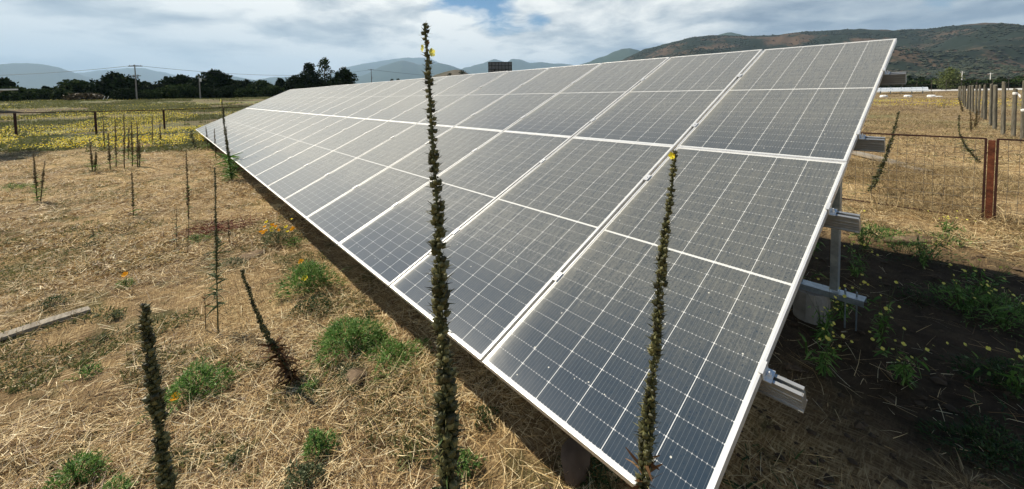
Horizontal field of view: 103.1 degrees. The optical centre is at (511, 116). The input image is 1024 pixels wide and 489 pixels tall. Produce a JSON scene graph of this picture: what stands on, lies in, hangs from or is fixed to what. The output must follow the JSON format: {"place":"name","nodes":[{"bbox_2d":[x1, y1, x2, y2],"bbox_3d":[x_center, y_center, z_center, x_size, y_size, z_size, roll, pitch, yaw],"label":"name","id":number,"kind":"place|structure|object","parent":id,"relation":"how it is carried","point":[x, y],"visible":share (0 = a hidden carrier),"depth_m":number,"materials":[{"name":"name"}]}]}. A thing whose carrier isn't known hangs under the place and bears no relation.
{"place":"outdoors","nodes":[
{"label":"outdoors","id":0,"kind":"place"},
{"bbox_2d":[0,63,95,88],"bbox_3d":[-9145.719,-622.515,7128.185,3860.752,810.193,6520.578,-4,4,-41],"label":"mountain","id":1,"kind":"structure","parent":0,"point":[30,78],"depth_m":7596.33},
{"bbox_2d":[78,68,175,84],"bbox_3d":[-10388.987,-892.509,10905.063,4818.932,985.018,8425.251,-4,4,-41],"label":"mountain","id":2,"kind":"structure","parent":0,"point":[148,75],"depth_m":11396.99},
{"bbox_2d":[325,57,438,79],"bbox_3d":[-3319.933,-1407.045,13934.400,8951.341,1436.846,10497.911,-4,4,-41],"label":"mountain","id":3,"kind":"structure","parent":0,"point":[362,68],"depth_m":14147.73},
{"bbox_2d":[355,61,471,83],"bbox_3d":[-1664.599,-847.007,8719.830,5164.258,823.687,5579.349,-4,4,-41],"label":"mountain","id":4,"kind":"structure","parent":0,"point":[402,68],"depth_m":8636.24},
{"bbox_2d":[0,89,1023,488],"bbox_3d":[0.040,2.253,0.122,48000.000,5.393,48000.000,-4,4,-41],"label":"ground","id":5,"kind":"structure","parent":0,"point":[874,459],"depth_m":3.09,"materials":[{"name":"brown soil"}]},
{"bbox_2d":[0,91,22,101],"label":"tree","id":6,"kind":"object","parent":5,"relation":"on","point":[6,96],"visible":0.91,"depth_m":64.75,"materials":[{"name":"green plant"}]},
{"bbox_2d":[0,85,38,99],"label":"tree","id":7,"kind":"object","parent":5,"relation":"on","point":[28,94],"visible":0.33,"depth_m":70.86,"materials":[{"name":"green plant"}]},
{"bbox_2d":[26,88,51,99],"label":"tree","id":8,"kind":"object","parent":5,"relation":"on","point":[44,94],"visible":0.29,"depth_m":76.36,"materials":[{"name":"green plant"}]},
{"bbox_2d":[0,306,90,341],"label":"plank","id":9,"kind":"object","parent":5,"relation":"on","point":[52,319],"visible":0.91,"depth_m":3.46,"materials":[{"name":"grey wood"}]},
{"bbox_2d":[20,290,80,313],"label":"weed clump","id":10,"kind":"object","parent":5,"relation":"on","point":[51,298],"visible":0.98,"depth_m":3.79,"materials":[{"name":"green plant"}]},
{"bbox_2d":[49,89,73,99],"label":"tree","id":11,"kind":"object","parent":5,"relation":"on","point":[58,95],"visible":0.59,"depth_m":75.64,"materials":[{"name":"green plant"}]},
{"bbox_2d":[43,79,92,99],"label":"tree","id":12,"kind":"object","parent":5,"relation":"on","point":[74,85],"visible":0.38,"depth_m":79.83,"materials":[{"name":"green plant"}]},
{"bbox_2d":[31,447,118,488],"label":"weed clump","id":13,"kind":"object","parent":5,"relation":"on","point":[70,468],"visible":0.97,"depth_m":2.08,"materials":[{"name":"green plant"}]},
{"bbox_2d":[61,92,106,100],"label":"tree","id":14,"kind":"object","parent":5,"relation":"on","point":[85,96],"visible":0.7,"depth_m":70.43,"materials":[{"name":"plant"}]},
{"bbox_2d":[63,360,108,381],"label":"weed clump","id":15,"kind":"object","parent":5,"relation":"on","point":[88,370],"visible":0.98,"depth_m":2.86,"materials":[{"name":"green plant"}]},
{"bbox_2d":[0,125,204,148],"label":"wildflowers","id":16,"kind":"object","parent":5,"relation":"on","point":[122,131],"visible":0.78,"depth_m":18.53,"materials":[{"name":"yellow plant"}]},
{"bbox_2d":[0,128,217,151],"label":"flower greens","id":17,"kind":"object","parent":5,"relation":"on","point":[133,135],"visible":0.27,"depth_m":20.48,"materials":[{"name":"green plant"}]},
{"bbox_2d":[82,71,141,98],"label":"tree","id":18,"kind":"object","parent":5,"relation":"on","point":[105,85],"visible":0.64,"depth_m":79.39,"materials":[{"name":"green plant"}]},
{"bbox_2d":[0,108,231,137],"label":"wildflowers","id":19,"kind":"object","parent":5,"relation":"on","point":[60,132],"visible":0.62,"depth_m":29.23,"materials":[{"name":"yellow plant"}]},
{"bbox_2d":[100,468,143,488],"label":"weed clump","id":20,"kind":"object","parent":5,"relation":"on","point":[127,484],"visible":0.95,"depth_m":2.03,"materials":[{"name":"green plant"}]},
{"bbox_2d":[0,106,248,134],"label":"fence","id":21,"kind":"object","parent":5,"relation":"on","point":[16,131],"visible":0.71,"depth_m":23.42,"materials":[{"name":"grey metal"}]},
{"bbox_2d":[108,88,145,99],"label":"tree","id":22,"kind":"object","parent":5,"relation":"on","point":[124,93],"visible":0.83,"depth_m":73.72,"materials":[{"name":"green plant"}]},
{"bbox_2d":[0,96,270,152],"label":"ground cover","id":23,"kind":"object","parent":5,"relation":"on","point":[31,103],"visible":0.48,"depth_m":36.02,"materials":[{"name":"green plant"}]},
{"bbox_2d":[135,89,164,98],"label":"tree","id":24,"kind":"object","parent":5,"relation":"on","point":[153,94],"visible":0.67,"depth_m":76.73,"materials":[{"name":"green plant"}]},
{"bbox_2d":[0,133,313,306],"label":"dry tufts","id":25,"kind":"object","parent":5,"relation":"on","point":[97,254],"visible":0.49,"depth_m":6.08,"materials":[{"name":"plant"}]},
{"bbox_2d":[135,300,184,488],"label":"seed stalk","id":26,"kind":"object","parent":5,"relation":"on","point":[153,400],"visible":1,"depth_m":1.09,"materials":[{"name":"green plant"}]},
{"bbox_2d":[152,74,193,88],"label":"tree","id":27,"kind":"object","parent":5,"relation":"on","point":[180,79],"visible":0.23,"depth_m":90.64,"materials":[{"name":"green plant"}]},
{"bbox_2d":[159,84,196,98],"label":"tree","id":28,"kind":"object","parent":5,"relation":"on","point":[178,91],"visible":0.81,"depth_m":80.13,"materials":[{"name":"green plant"}]},
{"bbox_2d":[129,355,244,432],"bbox_3d":[-2.047,1.768,2.658,0.499,0.265,0.624,-1,3,-3],"label":"weed clump","id":29,"kind":"object","parent":5,"relation":"on","point":[173,389],"visible":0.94,"depth_m":2.64,"materials":[{"name":"green plant"}]},
{"bbox_2d":[183,150,192,217],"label":"seed stalk","id":30,"kind":"object","parent":5,"relation":"on","point":[187,188],"visible":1,"depth_m":6.66,"materials":[{"name":"green plant"}]},
{"bbox_2d":[191,86,222,97],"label":"tree","id":31,"kind":"object","parent":5,"relation":"on","point":[207,92],"visible":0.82,"depth_m":82.16,"materials":[{"name":"green plant"}]},
{"bbox_2d":[186,68,238,89],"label":"tree","id":32,"kind":"object","parent":5,"relation":"on","point":[218,79],"visible":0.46,"depth_m":90.06,"materials":[{"name":"green plant"}]},
{"bbox_2d":[161,212,264,241],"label":"red weed","id":33,"kind":"object","parent":5,"relation":"on","point":[219,223],"visible":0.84,"depth_m":5.98,"materials":[{"name":"brown plant"}]},
{"bbox_2d":[201,167,232,333],"bbox_3d":[-2.460,1.129,3.368,0.207,1.419,0.186,-2,3,-23],"label":"seed stalk","id":34,"kind":"object","parent":5,"relation":"on","point":[216,252],"visible":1,"depth_m":3.38,"materials":[{"name":"green plant"}]},
{"bbox_2d":[0,138,440,488],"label":"weeds","id":35,"kind":"object","parent":5,"relation":"on","point":[22,379],"visible":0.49,"depth_m":3.08,"materials":[{"name":"beige plant"}]},
{"bbox_2d":[216,86,237,97],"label":"tree","id":36,"kind":"object","parent":5,"relation":"on","point":[228,91],"visible":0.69,"depth_m":87.29,"materials":[{"name":"green plant"}]},
{"bbox_2d":[214,99,242,183],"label":"seed stalk","id":37,"kind":"object","parent":5,"relation":"on","point":[230,174],"visible":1,"depth_m":9.40,"materials":[{"name":"green plant"}]},
{"bbox_2d":[221,448,257,481],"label":"weed clump","id":38,"kind":"object","parent":5,"relation":"on","point":[234,459],"visible":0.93,"depth_m":2.11,"materials":[{"name":"green plant"}]},
{"bbox_2d":[232,88,258,97],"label":"tree","id":39,"kind":"object","parent":5,"relation":"on","point":[245,92],"visible":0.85,"depth_m":87.32,"materials":[{"name":"green plant"}]},
{"bbox_2d":[225,249,265,267],"bbox_3d":[-3.255,1.721,4.909,0.268,0.060,0.603,0,3,21],"label":"stone","id":40,"kind":"object","parent":5,"relation":"on","point":[248,255],"visible":0.57,"depth_m":4.97,"materials":[{"name":"stone"}]},
{"bbox_2d":[244,79,276,89],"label":"tree","id":41,"kind":"object","parent":5,"relation":"on","point":[259,84],"visible":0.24,"depth_m":97.17,"materials":[{"name":"green plant"}]},
{"bbox_2d":[258,85,286,96],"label":"tree","id":42,"kind":"object","parent":5,"relation":"on","point":[271,90],"visible":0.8,"depth_m":90.07,"materials":[{"name":"green plant"}]},
{"bbox_2d":[239,267,308,392],"bbox_3d":[-1.571,1.422,2.696,0.484,0.840,0.255,-1,3,5],"label":"seed stalk","id":43,"kind":"object","parent":5,"relation":"on","point":[285,364],"visible":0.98,"depth_m":2.69,"materials":[{"name":"brown plant"}]},
{"bbox_2d":[255,218,303,249],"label":"poppy plant","id":44,"kind":"object","parent":5,"relation":"on","point":[276,234],"visible":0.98,"depth_m":5.42,"materials":[{"name":"green plant"}]},
{"bbox_2d":[283,75,299,89],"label":"tree","id":45,"kind":"object","parent":5,"relation":"on","point":[291,82],"visible":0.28,"depth_m":102.01,"materials":[{"name":"green plant"}]},
{"bbox_2d":[279,458,329,488],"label":"weed clump","id":46,"kind":"object","parent":5,"relation":"on","point":[302,468],"visible":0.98,"depth_m":1.98,"materials":[{"name":"green plant"}]},
{"bbox_2d":[295,62,320,87],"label":"tree","id":47,"kind":"object","parent":5,"relation":"on","point":[309,77],"visible":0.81,"depth_m":98.95,"materials":[{"name":"green plant"}]},
{"bbox_2d":[295,374,320,396],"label":"weed clump","id":48,"kind":"object","parent":5,"relation":"on","point":[314,381],"visible":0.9,"depth_m":2.60,"materials":[{"name":"green plant"}]},
{"bbox_2d":[282,290,336,318],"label":"weed clump","id":49,"kind":"object","parent":5,"relation":"on","point":[312,304],"visible":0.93,"depth_m":3.69,"materials":[{"name":"green plant"}]},
{"bbox_2d":[268,256,359,300],"bbox_3d":[-2.109,1.631,4.136,0.826,0.398,0.700,0,3,25],"label":"weed clump","id":50,"kind":"object","parent":5,"relation":"on","point":[304,269],"visible":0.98,"depth_m":4.10,"materials":[{"name":"green plant"}]},
{"bbox_2d":[297,424,341,470],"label":"weed clump","id":51,"kind":"object","parent":5,"relation":"on","point":[312,439],"visible":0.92,"depth_m":2.15,"materials":[{"name":"green plant"}]},
{"bbox_2d":[316,57,334,86],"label":"tree","id":52,"kind":"object","parent":5,"relation":"on","point":[324,63],"visible":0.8,"depth_m":102.71,"materials":[{"name":"green plant"}]},
{"bbox_2d":[326,66,358,85],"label":"tree","id":53,"kind":"object","parent":5,"relation":"on","point":[344,76],"visible":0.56,"depth_m":100.17,"materials":[{"name":"green plant"}]},
{"bbox_2d":[297,312,395,383],"bbox_3d":[-1.285,1.682,3.130,0.818,0.295,0.795,-4,4,-41],"label":"weed clump","id":54,"kind":"object","parent":5,"relation":"on","point":[331,334],"visible":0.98,"depth_m":3.06,"materials":[{"name":"green plant"}]},
{"bbox_2d":[330,361,367,388],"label":"weed clump","id":55,"kind":"object","parent":5,"relation":"on","point":[346,369],"visible":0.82,"depth_m":2.77,"materials":[{"name":"green plant"}]},
{"bbox_2d":[344,367,366,389],"bbox_3d":[-1.052,1.764,2.739,0.158,0.103,0.189,0,3,12],"label":"stone","id":56,"kind":"object","parent":5,"relation":"on","point":[355,373],"visible":0.66,"depth_m":2.71,"materials":[{"name":"stone"}]},
{"bbox_2d":[356,330,396,358],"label":"weed clump","id":57,"kind":"object","parent":5,"relation":"on","point":[372,340],"visible":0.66,"depth_m":3.08,"materials":[{"name":"green plant"}]},
{"bbox_2d":[359,335,433,390],"bbox_3d":[-0.848,1.711,2.870,0.584,0.186,0.592,-1,3,-8],"label":"weed clump","id":58,"kind":"object","parent":5,"relation":"on","point":[383,355],"visible":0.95,"depth_m":2.90,"materials":[{"name":"green plant"}]},
{"bbox_2d":[420,23,469,488],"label":"seed stalk","id":59,"kind":"object","parent":5,"relation":"on","point":[446,424],"visible":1,"depth_m":1.11,"materials":[{"name":"green plant"}]},
{"bbox_2d":[454,448,487,486],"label":"weed clump","id":60,"kind":"object","parent":5,"relation":"on","point":[464,463],"visible":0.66,"depth_m":2.07,"materials":[{"name":"green plant"}]},
{"bbox_2d":[460,403,500,436],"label":"weed clump","id":61,"kind":"object","parent":5,"relation":"on","point":[484,413],"visible":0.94,"depth_m":2.37,"materials":[{"name":"green plant"}]},
{"bbox_2d":[488,62,511,72],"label":"solar panel","id":62,"kind":"object","parent":5,"relation":"on","point":[498,66],"visible":0.64,"depth_m":119.36,"materials":[{"name":"black"}]},
{"bbox_2d":[196,38,906,488],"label":"solar array","id":63,"kind":"object","parent":5,"relation":"on","point":[554,186],"visible":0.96,"depth_m":3.09,"materials":[{"name":"glass"}]},
{"bbox_2d":[561,438,590,487],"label":"support post","id":64,"kind":"object","parent":5,"relation":"on","point":[575,459],"visible":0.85,"depth_m":2.03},
{"bbox_2d":[559,456,624,488],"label":"weed clump","id":65,"kind":"object","parent":5,"relation":"on","point":[600,477],"visible":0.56,"depth_m":2.01,"materials":[{"name":"green plant"}]},
{"bbox_2d":[625,149,679,488],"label":"seed stalk","id":66,"kind":"object","parent":5,"relation":"on","point":[645,461],"visible":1,"depth_m":1.02,"materials":[{"name":"green plant"}]},
{"bbox_2d":[796,321,853,376],"bbox_3d":[2.098,1.556,2.684,0.331,0.369,0.276,-1,3,-9],"label":"mustard plant","id":67,"kind":"object","parent":5,"relation":"on","point":[822,367],"visible":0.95,"depth_m":2.66,"materials":[{"name":"green plant"}]},
{"bbox_2d":[807,288,847,343],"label":"mustard plant","id":68,"kind":"object","parent":5,"relation":"on","point":[826,326],"visible":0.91,"depth_m":3.05,"materials":[{"name":"green plant"}]},
{"bbox_2d":[817,271,866,321],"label":"mustard plant","id":69,"kind":"object","parent":5,"relation":"on","point":[841,311],"visible":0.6,"depth_m":3.33,"materials":[{"name":"green plant"}]},
{"bbox_2d":[841,236,878,276],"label":"mustard plant","id":70,"kind":"object","parent":5,"relation":"on","point":[855,271],"visible":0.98,"depth_m":4.12,"materials":[{"name":"green plant"}]},
{"bbox_2d":[852,210,885,250],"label":"mustard plant","id":71,"kind":"object","parent":5,"relation":"on","point":[861,239],"visible":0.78,"depth_m":4.72,"materials":[{"name":"green plant"}]},
{"bbox_2d":[722,222,1023,488],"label":"weeds","id":72,"kind":"object","parent":5,"relation":"on","point":[797,456],"visible":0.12,"depth_m":2.27,"materials":[{"name":"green plant"}]},
{"bbox_2d":[723,225,1023,488],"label":"soil crumbs","id":73,"kind":"object","parent":5,"relation":"on","point":[937,378],"visible":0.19,"depth_m":2.63,"materials":[{"name":"brown soil"}]},
{"bbox_2d":[860,276,900,342],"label":"mustard plant","id":74,"kind":"object","parent":5,"relation":"on","point":[879,333],"visible":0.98,"depth_m":3.08,"materials":[{"name":"green plant"}]},
{"bbox_2d":[866,111,899,192],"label":"seed stalk","id":75,"kind":"object","parent":5,"relation":"on","point":[877,174],"visible":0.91,"depth_m":7.34,"materials":[{"name":"green plant"}]},
{"bbox_2d":[845,223,940,249],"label":"weed clump","id":76,"kind":"object","parent":5,"relation":"on","point":[893,234],"visible":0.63,"depth_m":4.96,"materials":[{"name":"green plant"}]},
{"bbox_2d":[868,327,933,388],"bbox_3d":[2.477,1.573,2.589,0.306,0.389,0.304,0,3,12],"label":"mustard plant","id":77,"kind":"object","parent":5,"relation":"on","point":[899,368],"visible":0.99,"depth_m":2.57,"materials":[{"name":"green plant"}]},
{"bbox_2d":[877,86,928,93],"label":"solar table","id":78,"kind":"object","parent":5,"relation":"on","point":[911,89],"visible":0.82,"depth_m":70.30,"materials":[{"name":"metal"}]},
{"bbox_2d":[881,235,939,244],"bbox_3d":[4.811,1.492,4.896,0.733,0.104,0.231,-1,3,4],"label":"soil mound","id":79,"kind":"object","parent":5,"relation":"on","point":[906,238],"visible":0.41,"depth_m":4.85,"materials":[{"name":"soil"}]},
{"bbox_2d":[877,237,966,270],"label":"weed clump","id":80,"kind":"object","parent":5,"relation":"on","point":[909,247],"visible":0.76,"depth_m":4.52,"materials":[{"name":"green plant"}]},
{"bbox_2d":[888,285,967,314],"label":"weed clump","id":81,"kind":"object","parent":5,"relation":"on","point":[915,296],"visible":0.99,"depth_m":3.65,"materials":[{"name":"green plant"}]},
{"bbox_2d":[911,230,952,269],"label":"mustard plant","id":82,"kind":"object","parent":5,"relation":"on","point":[922,254],"visible":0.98,"depth_m":4.27,"materials":[{"name":"green plant"}]},
{"bbox_2d":[842,132,1023,224],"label":"fence","id":83,"kind":"object","parent":5,"relation":"on","point":[991,185],"visible":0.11,"depth_m":5.77,"materials":[{"name":"metal"}]},
{"bbox_2d":[843,151,1023,248],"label":"dry grass","id":84,"kind":"structure","parent":5,"relation":"on","point":[909,177],"depth_m":7.19,"materials":[{"name":"beige plant"}]},
{"bbox_2d":[843,120,1023,252],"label":"weeds","id":85,"kind":"object","parent":5,"relation":"on","point":[1017,240],"visible":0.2,"depth_m":10.72,"materials":[{"name":"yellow plant"}]},
{"bbox_2d":[861,108,1023,164],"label":"dry grass","id":86,"kind":"structure","parent":5,"relation":"on","point":[935,116],"depth_m":17.79,"materials":[{"name":"beige plant"}]},
{"bbox_2d":[871,91,1021,109],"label":"dry grass","id":87,"kind":"structure","parent":5,"relation":"on","point":[938,106],"depth_m":44.80,"materials":[{"name":"beige plant"}]},
{"bbox_2d":[932,67,965,89],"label":"tree","id":88,"kind":"object","parent":5,"relation":"on","point":[949,76],"visible":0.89,"depth_m":114.70,"materials":[{"name":"green plant"}]},
{"bbox_2d":[927,210,974,233],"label":"mustard plant","id":89,"kind":"object","parent":5,"relation":"on","point":[947,227],"visible":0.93,"depth_m":5.26,"materials":[{"name":"green plant"}]},
{"bbox_2d":[879,78,1023,89],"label":"hedge","id":90,"kind":"object","parent":5,"relation":"on","point":[1015,83],"visible":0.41,"depth_m":143.87,"materials":[{"name":"green plant"}]},
{"bbox_2d":[912,443,1008,488],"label":"clump","id":91,"kind":"object","parent":5,"relation":"on","point":[955,477],"visible":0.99,"depth_m":1.91,"materials":[{"name":"green plant"}]},
{"bbox_2d":[902,407,1023,486],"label":"weed clump","id":92,"kind":"object","parent":5,"relation":"on","point":[989,445],"visible":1,"depth_m":2.13,"materials":[{"name":"green plant"}]},
{"bbox_2d":[905,280,1023,336],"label":"weed clump","id":93,"kind":"object","parent":5,"relation":"on","point":[943,286],"visible":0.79,"depth_m":3.48,"materials":[{"name":"green plant"}]},
{"bbox_2d":[940,263,997,311],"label":"mustard plant","id":94,"kind":"object","parent":5,"relation":"on","point":[958,305],"visible":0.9,"depth_m":3.52,"materials":[{"name":"green plant"}]},
{"bbox_2d":[955,115,983,162],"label":"seed stalk","id":95,"kind":"object","parent":5,"relation":"on","point":[966,146],"visible":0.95,"depth_m":10.27,"materials":[{"name":"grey plant"}]},
{"bbox_2d":[934,351,1023,404],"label":"weed clump","id":96,"kind":"object","parent":5,"relation":"on","point":[995,362],"visible":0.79,"depth_m":2.63,"materials":[{"name":"green plant"}]},
{"bbox_2d":[946,335,1023,398],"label":"mustard plant","id":97,"kind":"object","parent":5,"relation":"on","point":[1016,382],"visible":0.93,"depth_m":2.50,"materials":[{"name":"green plant"}]},
{"bbox_2d":[957,256,1018,296],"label":"mustard plant","id":98,"kind":"object","parent":5,"relation":"on","point":[983,281],"visible":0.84,"depth_m":3.67,"materials":[{"name":"green plant"}]},
{"bbox_2d":[954,280,1023,326],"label":"mustard plant","id":99,"kind":"object","parent":5,"relation":"on","point":[1007,307],"visible":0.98,"depth_m":3.31,"materials":[{"name":"green plant"}]},
{"bbox_2d":[992,85,997,128],"bbox_3d":[21.306,-0.287,17.932,0.150,2.223,0.179,-4,4,-41],"label":"wooden post","id":100,"kind":"object","parent":5,"relation":"on","point":[995,106],"visible":0.82,"depth_m":17.89,"materials":[{"name":"grey wood"}]},
{"bbox_2d":[1000,81,1005,134],"bbox_3d":[19.281,-0.190,15.949,0.136,2.363,0.159,-4,4,-41],"label":"wooden post","id":101,"kind":"object","parent":5,"relation":"on","point":[1003,117],"visible":0.81,"depth_m":15.92,"materials":[{"name":"grey wood"}]},
{"bbox_2d":[1011,88,1017,136],"bbox_3d":[18.936,-0.018,15.334,0.136,2.082,0.130,-4,4,-41],"label":"wooden post","id":102,"kind":"object","parent":5,"relation":"on","point":[1014,115],"visible":0.84,"depth_m":15.30,"materials":[{"name":"grey wood"}]},
{"bbox_2d":[1020,80,1023,138],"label":"wooden post","id":103,"kind":"object","parent":5,"relation":"on","point":[1022,123],"visible":0.78,"depth_m":14.34,"materials":[{"name":"grey wood"}]},
{"bbox_2d":[0,0,1023,79],"label":"sky","id":104,"kind":"structure","parent":0,"point":[262,39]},
{"bbox_2d":[462,59,572,73],"bbox_3d":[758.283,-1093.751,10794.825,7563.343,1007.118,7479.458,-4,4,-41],"label":"mountain","id":105,"kind":"structure","parent":0,"point":[518,64],"depth_m":10987.71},
{"bbox_2d":[580,48,639,64],"bbox_3d":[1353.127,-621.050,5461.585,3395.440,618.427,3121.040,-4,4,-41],"label":"mountain","id":106,"kind":"structure","parent":0,"point":[620,54],"depth_m":5603.25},
{"bbox_2d":[614,23,1023,79],"bbox_3d":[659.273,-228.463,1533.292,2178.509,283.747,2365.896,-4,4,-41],"label":"hill","id":107,"kind":"structure","parent":0,"point":[961,42],"depth_m":1390.56,"materials":[{"name":"green plant"}]},
{"bbox_2d":[625,23,1023,79],"bbox_3d":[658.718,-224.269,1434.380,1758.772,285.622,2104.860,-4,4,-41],"label":"hillside scrub","id":108,"kind":"object","parent":107,"relation":"on","point":[965,65],"visible":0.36,"depth_m":801.91,"materials":[{"name":"green plant"}]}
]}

